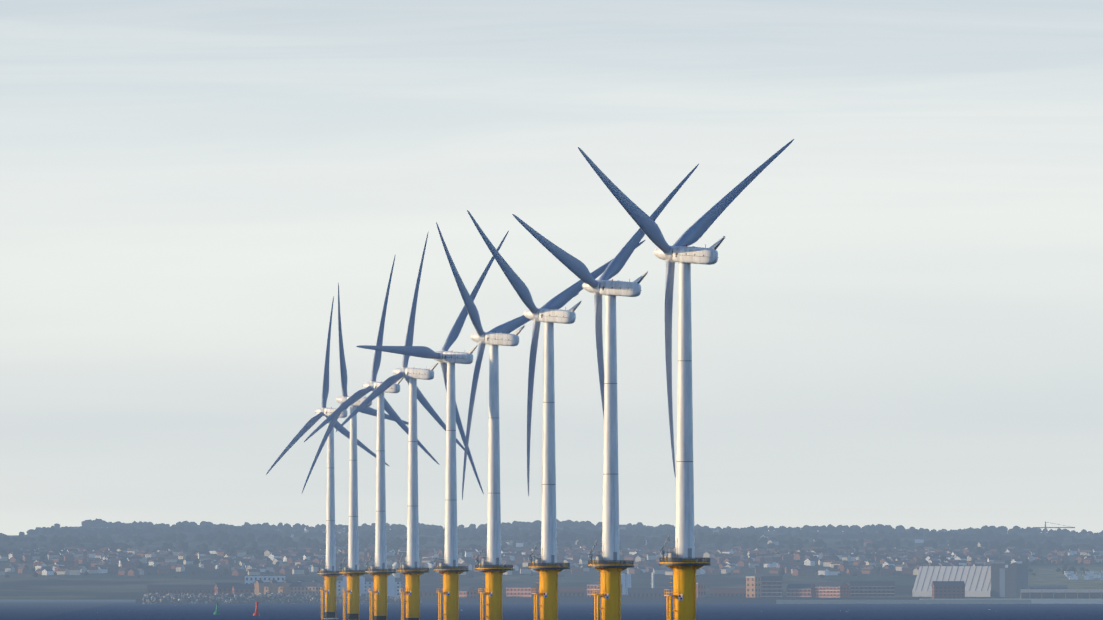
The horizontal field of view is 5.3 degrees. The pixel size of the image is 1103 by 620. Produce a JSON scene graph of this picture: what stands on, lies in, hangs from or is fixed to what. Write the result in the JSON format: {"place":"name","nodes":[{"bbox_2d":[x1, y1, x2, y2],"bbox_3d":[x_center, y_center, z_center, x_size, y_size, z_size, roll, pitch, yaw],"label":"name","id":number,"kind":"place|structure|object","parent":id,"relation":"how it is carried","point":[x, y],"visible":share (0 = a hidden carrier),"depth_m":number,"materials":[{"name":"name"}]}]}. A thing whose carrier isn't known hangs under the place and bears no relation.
{"place":"outdoors","nodes":[
{"label":"outdoors","id":0,"kind":"place"},
{"bbox_2d":[0,600,135,619],"bbox_3d":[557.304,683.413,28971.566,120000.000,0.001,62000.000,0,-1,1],"label":"sea","id":1,"kind":"structure","parent":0,"point":[23,609],"depth_m":7883.39,"materials":[{"name":"liquid"}]},
{"bbox_2d":[136,522,1074,615],"bbox_3d":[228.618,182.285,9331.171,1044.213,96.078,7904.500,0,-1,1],"label":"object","id":2,"kind":"object","parent":1,"relation":"on","point":[244,598],"visible":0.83,"depth_m":8722.16,"materials":[{"name":"grey brick"}]},
{"bbox_2d":[0,527,1102,599],"bbox_3d":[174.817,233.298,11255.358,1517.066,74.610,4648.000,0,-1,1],"label":"coast terrain","id":3,"kind":"structure","parent":0,"point":[108,585],"depth_m":9943.94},
{"bbox_2d":[0,518,1102,577],"bbox_3d":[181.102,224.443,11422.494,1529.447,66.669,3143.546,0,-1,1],"label":"hill trees","id":4,"kind":"object","parent":3,"relation":"on","point":[589,532],"visible":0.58,"depth_m":12065.27,"materials":[{"name":"green plant"}]},
{"bbox_2d":[0,525,1102,575],"bbox_3d":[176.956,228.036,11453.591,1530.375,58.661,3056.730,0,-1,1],"label":"hill houses","id":5,"kind":"structure","parent":3,"relation":"on","point":[895,560],"depth_m":10402.51,"materials":[{"name":"white brick"}]},
{"bbox_2d":[147,562,1102,603],"bbox_3d":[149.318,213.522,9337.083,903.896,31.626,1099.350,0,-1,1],"label":"waterfront buildings","id":6,"kind":"structure","parent":3,"relation":"on","point":[948,584],"depth_m":8985.86,"materials":[{"name":"grey brick"}]},
{"bbox_2d":[0,0,1102,534],"label":"sky","id":7,"kind":"structure","parent":0,"point":[898,320],"materials":[{"name":"white"}]},
{"bbox_2d":[34,603,1102,619],"bbox_3d":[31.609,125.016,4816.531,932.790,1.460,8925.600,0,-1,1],"label":"sea waves","id":8,"kind":"object","parent":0,"point":[510,611],"visible":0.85,"depth_m":5986.31,"materials":[{"name":"liquid"}]},
{"bbox_2d":[266,296,388,618],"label":"wind turbine","id":9,"kind":"object","parent":8,"relation":"on","point":[329,573],"visible":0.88,"depth_m":4772.03,"materials":[{"name":"white metal"}]},
{"bbox_2d":[302,283,408,619],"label":"wind turbine","id":10,"kind":"object","parent":8,"relation":"on","point":[352,572],"visible":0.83,"depth_m":4473.81,"materials":[{"name":"white metal"}]},
{"bbox_2d":[304,257,439,619],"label":"wind turbine","id":11,"kind":"object","parent":8,"relation":"on","point":[379,571],"visible":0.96,"depth_m":4162.13,"materials":[{"name":"white metal"}]},
{"bbox_2d":[336,234,464,619],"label":"wind turbine","id":12,"kind":"object","parent":8,"relation":"on","point":[411,571],"visible":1,"depth_m":3890.55,"materials":[{"name":"white metal"}]},
{"bbox_2d":[356,230,508,619],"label":"wind turbine","id":13,"kind":"object","parent":8,"relation":"on","point":[449,569],"visible":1,"depth_m":3615.21,"materials":[{"name":"white metal"}]},
{"bbox_2d":[436,222,578,619],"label":"wind turbine","id":14,"kind":"object","parent":8,"relation":"on","point":[492,569],"visible":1,"depth_m":3344.28,"materials":[{"name":"white metal"}]},
{"bbox_2d":[467,210,644,619],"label":"wind turbine","id":15,"kind":"object","parent":8,"relation":"on","point":[547,567],"visible":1,"depth_m":3058.01,"materials":[{"name":"white metal"}]},
{"bbox_2d":[512,164,698,619],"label":"wind turbine","id":16,"kind":"object","parent":8,"relation":"on","point":[609,565],"visible":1,"depth_m":2772.64,"materials":[{"name":"white metal"}]},
{"bbox_2d":[578,139,793,619],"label":"wind turbine","id":17,"kind":"object","parent":8,"relation":"on","point":[683,563],"visible":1,"depth_m":2493.20,"materials":[{"name":"white metal"}]}
]}

